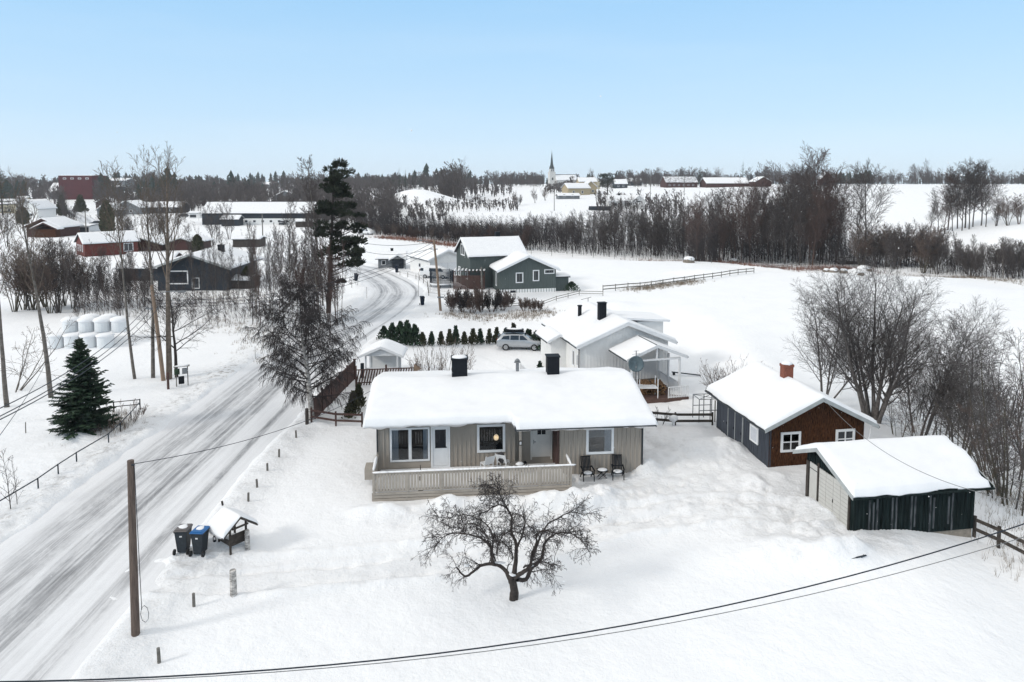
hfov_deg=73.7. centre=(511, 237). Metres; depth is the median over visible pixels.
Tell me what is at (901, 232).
bare tree
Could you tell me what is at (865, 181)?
bare tree
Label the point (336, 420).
rail fence
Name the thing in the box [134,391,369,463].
service wire
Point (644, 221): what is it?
bare tree
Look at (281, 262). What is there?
bare tree
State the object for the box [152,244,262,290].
charcoal house
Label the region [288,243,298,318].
bare tree
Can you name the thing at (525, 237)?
bare tree
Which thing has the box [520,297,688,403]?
white house
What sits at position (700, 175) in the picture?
bare tree
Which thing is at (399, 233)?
bare tree
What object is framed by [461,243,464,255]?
window
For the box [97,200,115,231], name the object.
garden conifer
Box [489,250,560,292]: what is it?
blue grey annex
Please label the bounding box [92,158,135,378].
aspen tree
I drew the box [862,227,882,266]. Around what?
bare tree
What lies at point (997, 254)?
bare tree
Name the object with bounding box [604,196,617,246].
bare tree
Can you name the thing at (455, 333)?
hedge conifer
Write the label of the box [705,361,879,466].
timber cabin
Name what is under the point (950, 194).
bare tree
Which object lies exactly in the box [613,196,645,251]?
bare tree
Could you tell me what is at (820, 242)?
bare tree
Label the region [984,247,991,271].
bare tree
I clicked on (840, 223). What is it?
bare tree
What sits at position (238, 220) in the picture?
barn shed
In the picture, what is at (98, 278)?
bare tree
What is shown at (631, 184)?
hill house
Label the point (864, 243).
bare tree
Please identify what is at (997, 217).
bare tree
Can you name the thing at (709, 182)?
red barn
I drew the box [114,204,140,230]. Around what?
bare tree
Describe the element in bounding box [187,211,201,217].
field hut
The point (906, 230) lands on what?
bare tree
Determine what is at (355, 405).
thuja
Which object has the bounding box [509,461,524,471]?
round table
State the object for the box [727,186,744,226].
bare tree
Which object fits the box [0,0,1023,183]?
sky
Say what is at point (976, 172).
bare tree
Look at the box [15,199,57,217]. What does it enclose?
village house
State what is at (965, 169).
bare tree
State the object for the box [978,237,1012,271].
bare tree
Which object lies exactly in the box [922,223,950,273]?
bare tree
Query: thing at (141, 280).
bare tree
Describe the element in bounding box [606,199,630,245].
bare tree
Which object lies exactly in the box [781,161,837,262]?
bare tree
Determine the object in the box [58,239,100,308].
bare tree
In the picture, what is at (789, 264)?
rail fence
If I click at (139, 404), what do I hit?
metal fence
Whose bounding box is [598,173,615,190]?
pine tree
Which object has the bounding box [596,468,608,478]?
folding table
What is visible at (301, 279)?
bare tree
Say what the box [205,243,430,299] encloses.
span wire
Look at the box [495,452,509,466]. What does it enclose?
deck chair
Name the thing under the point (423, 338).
hedge conifer
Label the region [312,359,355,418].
board fence
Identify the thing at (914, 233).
bare tree
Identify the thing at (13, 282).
bare tree
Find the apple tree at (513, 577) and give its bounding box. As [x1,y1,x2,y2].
[410,472,606,601]
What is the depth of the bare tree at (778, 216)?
176.41 m
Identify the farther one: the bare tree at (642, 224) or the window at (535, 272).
the bare tree at (642, 224)
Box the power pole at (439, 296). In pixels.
[417,240,443,310]
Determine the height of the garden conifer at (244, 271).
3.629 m
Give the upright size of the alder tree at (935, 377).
10.398 m
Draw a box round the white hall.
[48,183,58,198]
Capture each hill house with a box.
[555,193,580,198]
[561,183,590,194]
[576,177,597,188]
[584,180,596,193]
[612,179,627,187]
[627,178,641,185]
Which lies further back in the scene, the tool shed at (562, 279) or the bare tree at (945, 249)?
the bare tree at (945, 249)
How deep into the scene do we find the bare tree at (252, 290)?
75.41 m
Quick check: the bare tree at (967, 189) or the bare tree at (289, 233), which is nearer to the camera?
the bare tree at (289, 233)
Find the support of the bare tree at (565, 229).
on the snowy ground at (326, 570)
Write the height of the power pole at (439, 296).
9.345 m
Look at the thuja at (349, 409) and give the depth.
45.03 m
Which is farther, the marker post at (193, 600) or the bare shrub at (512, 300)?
the bare shrub at (512, 300)
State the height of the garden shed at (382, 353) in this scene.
2.889 m
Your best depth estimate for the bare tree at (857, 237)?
164.89 m
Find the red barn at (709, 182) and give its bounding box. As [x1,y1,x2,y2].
[699,177,748,187]
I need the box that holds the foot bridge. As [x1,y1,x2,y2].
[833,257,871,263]
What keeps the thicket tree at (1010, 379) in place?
on the snowy ground at (326, 570)
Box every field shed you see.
[231,235,266,246]
[295,219,310,226]
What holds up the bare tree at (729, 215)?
on the snowy ground at (326, 570)
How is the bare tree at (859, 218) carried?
on the snowy ground at (326, 570)
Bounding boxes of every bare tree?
[0,199,16,245]
[0,237,62,309]
[0,240,50,309]
[0,242,33,311]
[0,319,79,392]
[8,194,29,230]
[8,244,60,309]
[11,240,57,306]
[19,251,73,313]
[31,236,78,312]
[35,238,80,305]
[54,190,70,214]
[57,198,78,220]
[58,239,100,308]
[58,248,94,307]
[68,266,79,312]
[76,246,111,302]
[83,270,92,300]
[84,263,90,308]
[91,265,103,294]
[94,264,116,301]
[95,248,107,306]
[104,250,134,305]
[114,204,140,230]
[116,261,139,301]
[119,192,128,216]
[124,268,221,377]
[131,250,138,305]
[131,261,155,306]
[140,245,154,310]
[146,200,168,234]
[148,196,155,224]
[173,198,183,229]
[175,192,192,218]
[183,224,200,305]
[189,195,199,210]
[196,241,207,305]
[198,199,220,244]
[204,246,217,304]
[205,278,209,300]
[210,241,220,306]
[216,230,227,300]
[217,196,234,238]
[223,255,232,295]
[227,243,237,294]
[232,188,247,200]
[235,257,241,311]
[242,221,260,311]
[243,238,259,324]
[244,188,256,200]
[247,258,253,301]
[250,227,265,323]
[253,263,260,304]
[259,242,271,309]
[261,236,273,296]
[264,230,279,325]
[272,223,290,314]
[275,233,285,309]
[279,198,301,302]
[284,239,296,321]
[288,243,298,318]
[289,247,311,312]
[291,227,300,311]
[291,234,304,311]
[296,155,328,305]
[297,236,307,282]
[297,247,302,314]
[299,205,326,326]
[301,236,314,293]
[310,242,322,308]
[316,239,337,321]
[316,245,325,310]
[324,244,334,321]
[327,251,342,317]
[335,198,349,236]
[337,240,346,298]
[391,223,398,235]
[396,225,407,235]
[407,225,419,238]
[468,220,475,234]
[470,230,478,236]
[483,226,509,235]
[503,224,516,235]
[511,190,516,204]
[514,225,533,247]
[523,211,530,247]
[526,214,545,236]
[528,235,532,249]
[531,215,541,249]
[539,214,548,233]
[555,217,570,243]
[560,217,573,243]
[564,212,582,249]
[570,210,581,228]
[579,212,587,236]
[579,218,585,238]
[585,205,613,250]
[595,213,617,249]
[597,211,612,237]
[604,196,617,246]
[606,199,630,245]
[612,204,624,245]
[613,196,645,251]
[624,209,648,254]
[630,210,655,250]
[636,207,663,247]
[640,210,667,254]
[646,213,669,254]
[648,195,669,246]
[657,201,689,255]
[669,209,689,252]
[677,200,685,248]
[677,201,694,223]
[681,196,712,247]
[684,210,707,254]
[686,205,707,257]
[695,189,728,261]
[696,167,702,183]
[704,205,713,252]
[706,201,731,247]
[708,202,734,261]
[710,185,742,254]
[714,167,722,176]
[715,194,735,259]
[724,186,737,257]
[725,209,746,244]
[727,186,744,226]
[728,180,771,246]
[728,216,739,256]
[737,171,782,246]
[737,199,771,248]
[738,204,750,261]
[744,182,776,262]
[744,201,755,253]
[746,195,776,257]
[759,198,786,263]
[760,190,775,261]
[763,195,790,237]
[767,196,802,263]
[774,176,804,254]
[774,179,807,244]
[776,198,789,259]
[780,164,817,200]
[780,184,822,264]
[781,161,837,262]
[786,141,854,257]
[786,179,832,258]
[791,162,855,257]
[792,186,843,263]
[801,204,826,264]
[809,194,837,260]
[819,194,848,260]
[821,175,851,250]
[826,197,853,258]
[832,198,848,260]
[836,158,897,239]
[837,195,847,242]
[845,197,868,258]
[846,222,876,265]
[849,224,867,255]
[857,231,882,264]
[862,224,894,263]
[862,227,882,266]
[866,225,884,264]
[876,224,900,266]
[879,227,895,264]
[881,223,916,262]
[882,230,911,269]
[886,224,917,265]
[891,224,909,261]
[893,225,921,266]
[903,223,931,264]
[905,219,927,264]
[908,224,941,272]
[917,222,948,266]
[919,227,948,266]
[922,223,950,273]
[925,169,973,229]
[925,203,938,225]
[925,226,952,263]
[928,190,944,229]
[930,194,960,232]
[930,243,937,273]
[936,157,999,227]
[939,175,988,230]
[939,183,962,230]
[940,167,966,228]
[942,234,949,269]
[945,254,962,269]
[949,231,957,270]
[950,239,980,276]
[954,238,977,271]
[957,170,981,229]
[957,242,991,275]
[958,162,1012,225]
[960,163,989,226]
[967,176,1007,226]
[967,247,984,275]
[970,234,977,250]
[977,247,986,268]
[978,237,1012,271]
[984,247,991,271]
[988,238,1013,271]
[989,193,1022,225]
[989,195,1005,225]
[993,239,1022,271]
[996,236,1009,278]
[997,237,1017,277]
[1003,245,1023,278]
[1006,240,1023,276]
[1009,192,1023,223]
[1015,243,1023,267]
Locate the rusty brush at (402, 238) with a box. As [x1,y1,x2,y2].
[368,234,884,273]
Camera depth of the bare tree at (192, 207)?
320.75 m
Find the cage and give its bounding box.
[692,393,716,421]
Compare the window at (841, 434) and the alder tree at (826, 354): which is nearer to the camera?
the window at (841, 434)
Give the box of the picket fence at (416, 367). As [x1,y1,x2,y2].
[355,363,421,386]
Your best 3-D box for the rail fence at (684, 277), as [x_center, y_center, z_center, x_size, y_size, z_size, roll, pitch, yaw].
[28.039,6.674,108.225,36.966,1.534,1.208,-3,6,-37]
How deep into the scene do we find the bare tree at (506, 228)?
186.68 m
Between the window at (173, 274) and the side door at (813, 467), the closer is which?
the side door at (813, 467)
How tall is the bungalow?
5.910 m
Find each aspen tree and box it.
[0,174,20,407]
[1,166,55,396]
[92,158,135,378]
[126,145,171,377]
[138,141,190,379]
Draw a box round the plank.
[672,371,700,375]
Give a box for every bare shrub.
[444,287,459,310]
[457,288,471,311]
[463,285,483,312]
[474,286,487,311]
[483,288,503,311]
[494,289,511,310]
[504,290,515,306]
[517,296,527,310]
[527,298,536,311]
[537,299,543,310]
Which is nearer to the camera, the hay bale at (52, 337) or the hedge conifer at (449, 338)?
the hay bale at (52, 337)
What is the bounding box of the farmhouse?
[601,193,633,208]
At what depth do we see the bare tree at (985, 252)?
136.58 m
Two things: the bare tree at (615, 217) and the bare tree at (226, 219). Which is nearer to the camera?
the bare tree at (615, 217)
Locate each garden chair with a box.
[580,455,594,481]
[611,454,624,480]
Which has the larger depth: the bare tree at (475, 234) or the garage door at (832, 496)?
the bare tree at (475, 234)
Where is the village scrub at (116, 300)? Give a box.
[2,211,360,327]
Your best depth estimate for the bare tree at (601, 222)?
179.87 m
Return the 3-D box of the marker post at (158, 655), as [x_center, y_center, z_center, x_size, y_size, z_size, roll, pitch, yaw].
[-11.445,13.687,22.140,0.124,0.803,0.116,0,5,0]
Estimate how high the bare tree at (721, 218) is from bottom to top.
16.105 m
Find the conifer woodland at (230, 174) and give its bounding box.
[0,163,1023,198]
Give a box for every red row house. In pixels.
[73,230,140,256]
[138,234,175,250]
[169,234,213,249]
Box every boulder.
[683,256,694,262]
[828,268,838,272]
[857,265,870,271]
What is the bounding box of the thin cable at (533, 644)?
[76,537,1023,681]
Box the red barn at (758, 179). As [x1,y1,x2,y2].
[748,176,771,186]
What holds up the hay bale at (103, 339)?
on the snowy ground at (326, 570)
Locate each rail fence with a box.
[310,407,362,426]
[511,290,602,305]
[602,268,753,290]
[652,411,713,424]
[761,258,828,268]
[972,515,1023,553]
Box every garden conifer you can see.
[15,206,29,224]
[56,195,69,215]
[73,194,88,211]
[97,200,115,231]
[191,234,204,251]
[240,266,253,276]
[525,328,532,336]
[526,330,540,349]
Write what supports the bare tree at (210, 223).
on the snowy ground at (326, 570)
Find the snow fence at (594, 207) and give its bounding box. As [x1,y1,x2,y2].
[589,206,610,210]
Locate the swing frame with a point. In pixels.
(644, 386)
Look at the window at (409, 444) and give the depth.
36.33 m
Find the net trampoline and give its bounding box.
[429,269,453,288]
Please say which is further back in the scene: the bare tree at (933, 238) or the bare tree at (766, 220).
the bare tree at (766, 220)
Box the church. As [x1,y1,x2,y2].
[548,154,576,187]
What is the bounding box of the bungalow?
[363,353,657,501]
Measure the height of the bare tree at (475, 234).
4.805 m
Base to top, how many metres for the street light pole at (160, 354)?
8.222 m
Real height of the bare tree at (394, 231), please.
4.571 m
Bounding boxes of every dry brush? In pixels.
[91,408,138,432]
[105,398,147,424]
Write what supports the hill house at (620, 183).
on the snowy ground at (326, 570)
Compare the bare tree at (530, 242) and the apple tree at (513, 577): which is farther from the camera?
the bare tree at (530, 242)
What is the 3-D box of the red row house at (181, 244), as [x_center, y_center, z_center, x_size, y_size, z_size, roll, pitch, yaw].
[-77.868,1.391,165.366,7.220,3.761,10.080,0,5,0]
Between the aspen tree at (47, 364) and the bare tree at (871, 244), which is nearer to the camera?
the aspen tree at (47, 364)
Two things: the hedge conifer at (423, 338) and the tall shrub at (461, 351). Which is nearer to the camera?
the tall shrub at (461, 351)
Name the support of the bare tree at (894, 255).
on the snowy ground at (326, 570)
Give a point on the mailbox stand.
(180, 378)
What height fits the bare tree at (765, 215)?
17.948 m
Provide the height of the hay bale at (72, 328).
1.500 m
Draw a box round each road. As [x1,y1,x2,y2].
[0,256,424,681]
[73,211,100,231]
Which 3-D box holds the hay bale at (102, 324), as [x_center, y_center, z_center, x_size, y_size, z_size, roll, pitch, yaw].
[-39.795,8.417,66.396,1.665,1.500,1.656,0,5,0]
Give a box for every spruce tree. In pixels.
[0,171,14,214]
[46,338,122,439]
[404,169,408,190]
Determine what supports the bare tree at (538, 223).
on the snowy ground at (326, 570)
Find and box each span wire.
[157,247,431,303]
[159,249,435,306]
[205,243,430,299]
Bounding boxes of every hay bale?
[46,332,65,348]
[60,316,78,332]
[62,332,81,348]
[77,316,94,332]
[79,332,97,348]
[80,313,98,317]
[92,316,110,332]
[95,332,114,348]
[99,313,117,317]
[110,316,128,332]
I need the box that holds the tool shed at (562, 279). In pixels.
[556,272,569,290]
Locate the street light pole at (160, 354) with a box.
[146,285,186,380]
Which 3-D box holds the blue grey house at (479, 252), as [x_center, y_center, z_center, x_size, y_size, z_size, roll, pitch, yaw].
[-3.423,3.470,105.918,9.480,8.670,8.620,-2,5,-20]
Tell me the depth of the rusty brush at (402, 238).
157.88 m
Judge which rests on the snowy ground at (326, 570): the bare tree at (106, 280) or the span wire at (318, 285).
the bare tree at (106, 280)
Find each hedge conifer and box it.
[376,326,387,339]
[385,322,397,340]
[393,321,407,343]
[398,320,415,345]
[407,323,422,345]
[417,332,427,345]
[427,331,435,345]
[437,331,444,344]
[445,329,453,345]
[452,325,460,344]
[460,331,468,344]
[468,328,478,344]
[477,328,484,344]
[485,328,493,343]
[492,327,498,342]
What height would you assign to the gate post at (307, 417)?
1.300 m
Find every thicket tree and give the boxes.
[881,384,920,436]
[892,371,956,435]
[892,389,929,435]
[894,376,930,416]
[911,380,931,421]
[925,365,980,436]
[925,370,1002,453]
[931,340,1023,500]
[938,361,1022,477]
[956,351,1023,509]
[959,393,1023,496]
[966,388,1023,515]
[977,339,1023,425]
[980,330,1023,430]
[980,337,1023,479]
[986,328,1023,465]
[1000,359,1023,450]
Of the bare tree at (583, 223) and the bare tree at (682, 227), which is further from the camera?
the bare tree at (583, 223)
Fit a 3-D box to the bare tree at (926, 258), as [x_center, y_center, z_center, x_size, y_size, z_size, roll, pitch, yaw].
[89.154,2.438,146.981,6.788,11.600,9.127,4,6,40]
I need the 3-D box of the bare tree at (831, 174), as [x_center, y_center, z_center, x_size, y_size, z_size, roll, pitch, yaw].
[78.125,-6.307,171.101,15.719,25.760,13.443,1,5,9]
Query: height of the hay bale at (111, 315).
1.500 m
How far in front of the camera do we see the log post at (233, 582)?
25.67 m
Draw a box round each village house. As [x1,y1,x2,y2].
[0,199,26,212]
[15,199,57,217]
[95,202,124,216]
[121,200,150,214]
[150,201,189,212]
[276,190,292,200]
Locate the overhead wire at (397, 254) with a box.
[365,247,433,254]
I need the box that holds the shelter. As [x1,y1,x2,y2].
[206,501,257,554]
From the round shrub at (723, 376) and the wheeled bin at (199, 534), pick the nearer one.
the wheeled bin at (199, 534)
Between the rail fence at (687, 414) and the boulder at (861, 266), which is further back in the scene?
the boulder at (861, 266)
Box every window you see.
[80,227,88,232]
[124,243,132,251]
[170,271,187,283]
[192,278,199,288]
[390,427,429,461]
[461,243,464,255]
[477,424,504,452]
[516,272,522,282]
[533,270,538,280]
[544,269,553,273]
[572,349,574,365]
[586,428,613,454]
[749,423,758,444]
[780,431,800,452]
[835,428,854,441]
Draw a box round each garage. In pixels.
[406,245,456,273]
[793,435,994,537]
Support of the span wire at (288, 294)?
attached to the power pole at (439, 296)
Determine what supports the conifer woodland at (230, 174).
on the snowy ground at (326, 570)
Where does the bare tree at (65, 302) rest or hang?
on the snowy ground at (326, 570)
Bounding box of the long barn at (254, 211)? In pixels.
[199,201,330,224]
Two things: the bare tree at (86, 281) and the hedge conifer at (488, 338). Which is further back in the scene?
the bare tree at (86, 281)
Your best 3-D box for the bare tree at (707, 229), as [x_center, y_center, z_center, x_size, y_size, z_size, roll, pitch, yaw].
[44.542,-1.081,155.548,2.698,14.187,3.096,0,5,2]
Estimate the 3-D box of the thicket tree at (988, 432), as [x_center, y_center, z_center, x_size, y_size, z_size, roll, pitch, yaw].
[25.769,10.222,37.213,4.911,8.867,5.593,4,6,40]
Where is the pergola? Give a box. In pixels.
[453,268,484,288]
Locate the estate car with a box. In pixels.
[496,328,540,350]
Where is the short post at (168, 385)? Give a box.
[166,372,169,388]
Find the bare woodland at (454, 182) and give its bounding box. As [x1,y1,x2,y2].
[0,156,1023,226]
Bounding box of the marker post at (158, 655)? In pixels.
[156,647,160,663]
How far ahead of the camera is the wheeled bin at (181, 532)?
28.25 m
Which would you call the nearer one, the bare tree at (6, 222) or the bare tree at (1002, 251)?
the bare tree at (1002, 251)
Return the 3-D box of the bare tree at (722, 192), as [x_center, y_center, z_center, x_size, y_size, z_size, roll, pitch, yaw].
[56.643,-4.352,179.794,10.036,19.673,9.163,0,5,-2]
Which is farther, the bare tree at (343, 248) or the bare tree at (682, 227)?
the bare tree at (682, 227)
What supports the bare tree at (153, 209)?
on the snowy ground at (326, 570)
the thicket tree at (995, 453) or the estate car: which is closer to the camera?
the thicket tree at (995, 453)
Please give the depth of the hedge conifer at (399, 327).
66.01 m
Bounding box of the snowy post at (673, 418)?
[669,415,677,425]
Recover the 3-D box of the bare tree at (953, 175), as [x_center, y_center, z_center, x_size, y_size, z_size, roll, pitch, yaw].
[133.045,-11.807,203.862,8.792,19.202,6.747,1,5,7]
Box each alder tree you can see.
[780,274,918,398]
[801,241,958,423]
[877,294,1015,435]
[910,315,1023,450]
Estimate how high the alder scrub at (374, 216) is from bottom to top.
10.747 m
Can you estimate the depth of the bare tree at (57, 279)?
81.94 m
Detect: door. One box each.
[431,426,449,467]
[437,262,456,273]
[530,430,551,459]
[721,404,728,436]
[728,409,734,439]
[735,413,743,443]
[809,461,816,499]
[818,468,847,527]
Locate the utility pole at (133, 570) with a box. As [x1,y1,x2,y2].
[127,459,148,636]
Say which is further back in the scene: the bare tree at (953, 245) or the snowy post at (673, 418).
the bare tree at (953, 245)
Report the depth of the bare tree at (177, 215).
184.87 m
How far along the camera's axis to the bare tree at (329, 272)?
74.40 m
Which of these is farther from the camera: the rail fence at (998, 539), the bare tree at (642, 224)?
the bare tree at (642, 224)
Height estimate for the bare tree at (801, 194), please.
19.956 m
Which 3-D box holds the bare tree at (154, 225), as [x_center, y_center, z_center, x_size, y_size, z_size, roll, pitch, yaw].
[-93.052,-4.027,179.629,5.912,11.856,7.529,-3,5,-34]
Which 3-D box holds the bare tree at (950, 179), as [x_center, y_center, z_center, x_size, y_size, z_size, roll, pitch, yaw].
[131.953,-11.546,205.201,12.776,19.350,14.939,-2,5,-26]
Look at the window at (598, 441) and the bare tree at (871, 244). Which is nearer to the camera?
the window at (598, 441)
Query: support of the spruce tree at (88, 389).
on the snowy ground at (326, 570)
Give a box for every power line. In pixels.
[0,306,147,408]
[0,309,157,419]
[0,310,150,416]
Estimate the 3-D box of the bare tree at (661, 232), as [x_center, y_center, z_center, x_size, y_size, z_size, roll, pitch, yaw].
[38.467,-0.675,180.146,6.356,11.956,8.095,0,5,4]
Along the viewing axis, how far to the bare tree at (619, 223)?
195.81 m
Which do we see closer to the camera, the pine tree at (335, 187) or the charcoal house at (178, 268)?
the pine tree at (335, 187)
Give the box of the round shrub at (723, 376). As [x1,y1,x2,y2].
[697,353,764,400]
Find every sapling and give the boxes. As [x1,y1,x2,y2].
[0,449,20,508]
[7,456,20,499]
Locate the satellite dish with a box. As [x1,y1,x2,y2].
[628,351,643,381]
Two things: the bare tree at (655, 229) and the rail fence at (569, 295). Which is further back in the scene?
the bare tree at (655, 229)
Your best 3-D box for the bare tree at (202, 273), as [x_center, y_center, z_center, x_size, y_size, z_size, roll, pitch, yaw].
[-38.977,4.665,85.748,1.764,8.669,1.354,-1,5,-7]
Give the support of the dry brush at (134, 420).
on the snowy ground at (326, 570)
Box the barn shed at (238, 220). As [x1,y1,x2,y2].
[221,215,244,225]
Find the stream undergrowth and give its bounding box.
[359,212,1023,279]
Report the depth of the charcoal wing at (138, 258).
110.24 m
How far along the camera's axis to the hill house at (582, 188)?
421.86 m
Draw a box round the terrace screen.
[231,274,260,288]
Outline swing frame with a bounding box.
[637,375,658,397]
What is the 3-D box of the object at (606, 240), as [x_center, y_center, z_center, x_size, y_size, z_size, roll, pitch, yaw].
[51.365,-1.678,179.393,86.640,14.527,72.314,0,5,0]
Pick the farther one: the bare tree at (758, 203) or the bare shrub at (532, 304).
the bare tree at (758, 203)
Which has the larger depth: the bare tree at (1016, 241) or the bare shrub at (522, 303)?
the bare tree at (1016, 241)
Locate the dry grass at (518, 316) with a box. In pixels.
[52,272,1023,581]
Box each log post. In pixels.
[229,568,236,597]
[244,529,249,550]
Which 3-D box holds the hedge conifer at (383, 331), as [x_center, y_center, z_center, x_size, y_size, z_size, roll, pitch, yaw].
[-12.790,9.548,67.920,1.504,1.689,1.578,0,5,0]
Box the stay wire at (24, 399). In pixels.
[0,357,48,434]
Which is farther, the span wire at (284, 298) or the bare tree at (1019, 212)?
the bare tree at (1019, 212)
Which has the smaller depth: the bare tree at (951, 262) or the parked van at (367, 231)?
the bare tree at (951, 262)
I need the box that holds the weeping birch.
[239,274,371,420]
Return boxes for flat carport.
[80,223,99,232]
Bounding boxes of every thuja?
[341,402,355,418]
[348,390,360,413]
[354,382,366,409]
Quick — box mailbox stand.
[174,364,189,386]
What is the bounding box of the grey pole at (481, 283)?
[481,267,482,309]
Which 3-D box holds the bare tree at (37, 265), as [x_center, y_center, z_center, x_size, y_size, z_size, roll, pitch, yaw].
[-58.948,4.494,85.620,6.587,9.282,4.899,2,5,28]
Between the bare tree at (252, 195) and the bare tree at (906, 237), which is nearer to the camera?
the bare tree at (906, 237)
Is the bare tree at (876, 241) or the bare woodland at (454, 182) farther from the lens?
the bare woodland at (454, 182)
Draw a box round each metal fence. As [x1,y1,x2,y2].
[0,402,139,500]
[99,399,140,412]
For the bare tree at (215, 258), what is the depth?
84.46 m
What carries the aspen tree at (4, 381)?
on the snowy ground at (326, 570)
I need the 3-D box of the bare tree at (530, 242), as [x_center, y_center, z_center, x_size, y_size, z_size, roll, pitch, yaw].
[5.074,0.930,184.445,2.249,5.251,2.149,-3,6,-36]
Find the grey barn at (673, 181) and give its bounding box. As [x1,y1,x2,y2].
[659,176,697,187]
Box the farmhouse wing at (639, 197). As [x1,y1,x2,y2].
[630,195,646,208]
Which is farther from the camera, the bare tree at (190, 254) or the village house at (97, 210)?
the village house at (97, 210)
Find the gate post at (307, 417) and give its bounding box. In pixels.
[305,408,308,424]
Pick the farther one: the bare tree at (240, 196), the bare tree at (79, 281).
the bare tree at (240, 196)
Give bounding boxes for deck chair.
[480,454,495,466]
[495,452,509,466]
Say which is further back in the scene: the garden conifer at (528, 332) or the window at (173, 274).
the window at (173, 274)
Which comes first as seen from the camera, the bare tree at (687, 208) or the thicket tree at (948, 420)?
the thicket tree at (948, 420)
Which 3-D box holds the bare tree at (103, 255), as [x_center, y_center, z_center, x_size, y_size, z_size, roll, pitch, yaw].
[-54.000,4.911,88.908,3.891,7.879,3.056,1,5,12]
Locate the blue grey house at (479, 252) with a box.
[453,232,527,287]
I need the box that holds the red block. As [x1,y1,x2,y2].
[58,175,105,199]
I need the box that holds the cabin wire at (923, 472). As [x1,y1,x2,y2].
[827,403,1023,501]
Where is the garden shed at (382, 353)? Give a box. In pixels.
[358,339,407,378]
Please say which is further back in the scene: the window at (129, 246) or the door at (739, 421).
the window at (129, 246)
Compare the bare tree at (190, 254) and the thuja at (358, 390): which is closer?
the thuja at (358, 390)
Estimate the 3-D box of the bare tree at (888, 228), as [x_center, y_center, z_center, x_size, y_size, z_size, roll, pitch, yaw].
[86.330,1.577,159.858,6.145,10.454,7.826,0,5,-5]
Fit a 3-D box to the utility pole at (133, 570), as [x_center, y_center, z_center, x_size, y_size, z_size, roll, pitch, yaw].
[-12.637,10.786,23.069,0.650,6.662,0.345,0,5,0]
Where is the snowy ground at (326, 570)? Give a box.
[0,184,1023,681]
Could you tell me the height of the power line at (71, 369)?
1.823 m
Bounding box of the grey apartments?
[109,178,135,191]
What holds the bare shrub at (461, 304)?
on the snowy ground at (326, 570)
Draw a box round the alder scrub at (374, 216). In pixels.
[353,206,544,249]
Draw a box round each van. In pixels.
[357,228,374,234]
[419,265,446,278]
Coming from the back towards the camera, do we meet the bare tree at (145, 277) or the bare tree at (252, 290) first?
the bare tree at (145, 277)
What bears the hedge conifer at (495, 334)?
on the snowy ground at (326, 570)
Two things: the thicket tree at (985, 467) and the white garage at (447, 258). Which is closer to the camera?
the thicket tree at (985, 467)
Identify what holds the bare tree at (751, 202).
on the snowy ground at (326, 570)
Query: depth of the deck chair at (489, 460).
35.94 m
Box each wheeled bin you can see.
[172,523,192,554]
[188,525,209,556]
[419,296,424,304]
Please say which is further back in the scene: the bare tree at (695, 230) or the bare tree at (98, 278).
the bare tree at (695, 230)
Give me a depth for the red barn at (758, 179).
506.88 m
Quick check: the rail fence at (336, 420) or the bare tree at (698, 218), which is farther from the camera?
the bare tree at (698, 218)
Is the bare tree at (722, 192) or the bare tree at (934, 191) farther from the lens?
the bare tree at (934, 191)
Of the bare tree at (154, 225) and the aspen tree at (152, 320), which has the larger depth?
the bare tree at (154, 225)
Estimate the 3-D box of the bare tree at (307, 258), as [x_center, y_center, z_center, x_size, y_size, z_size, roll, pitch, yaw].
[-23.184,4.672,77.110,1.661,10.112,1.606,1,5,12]
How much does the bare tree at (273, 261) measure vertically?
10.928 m
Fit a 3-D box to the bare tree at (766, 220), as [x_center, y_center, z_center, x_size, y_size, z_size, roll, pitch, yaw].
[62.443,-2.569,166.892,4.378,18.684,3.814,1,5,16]
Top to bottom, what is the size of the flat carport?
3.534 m
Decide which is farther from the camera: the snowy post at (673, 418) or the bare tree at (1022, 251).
the bare tree at (1022, 251)
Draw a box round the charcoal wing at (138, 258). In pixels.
[112,252,182,280]
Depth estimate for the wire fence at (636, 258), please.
156.55 m
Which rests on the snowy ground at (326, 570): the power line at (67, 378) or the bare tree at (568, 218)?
the bare tree at (568, 218)
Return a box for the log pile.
[640,379,665,394]
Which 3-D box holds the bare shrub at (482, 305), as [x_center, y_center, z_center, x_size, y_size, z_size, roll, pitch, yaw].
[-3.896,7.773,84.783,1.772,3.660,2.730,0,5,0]
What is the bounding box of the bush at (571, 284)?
[563,281,579,290]
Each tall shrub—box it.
[405,337,475,370]
[408,348,444,370]
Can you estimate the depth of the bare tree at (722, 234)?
156.68 m
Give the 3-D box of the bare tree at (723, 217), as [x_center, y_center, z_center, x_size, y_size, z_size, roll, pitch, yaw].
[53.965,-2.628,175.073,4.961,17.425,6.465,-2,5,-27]
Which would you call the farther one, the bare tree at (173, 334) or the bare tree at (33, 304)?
the bare tree at (33, 304)
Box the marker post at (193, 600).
[192,593,195,606]
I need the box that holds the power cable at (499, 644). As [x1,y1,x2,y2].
[0,523,1023,681]
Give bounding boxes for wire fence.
[403,270,492,299]
[409,238,825,268]
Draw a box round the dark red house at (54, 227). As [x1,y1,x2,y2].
[22,216,83,237]
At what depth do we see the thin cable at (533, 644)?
14.09 m
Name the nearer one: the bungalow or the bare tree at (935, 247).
the bungalow
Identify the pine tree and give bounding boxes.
[310,157,368,312]
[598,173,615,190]
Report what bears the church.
on the snowy ground at (326, 570)

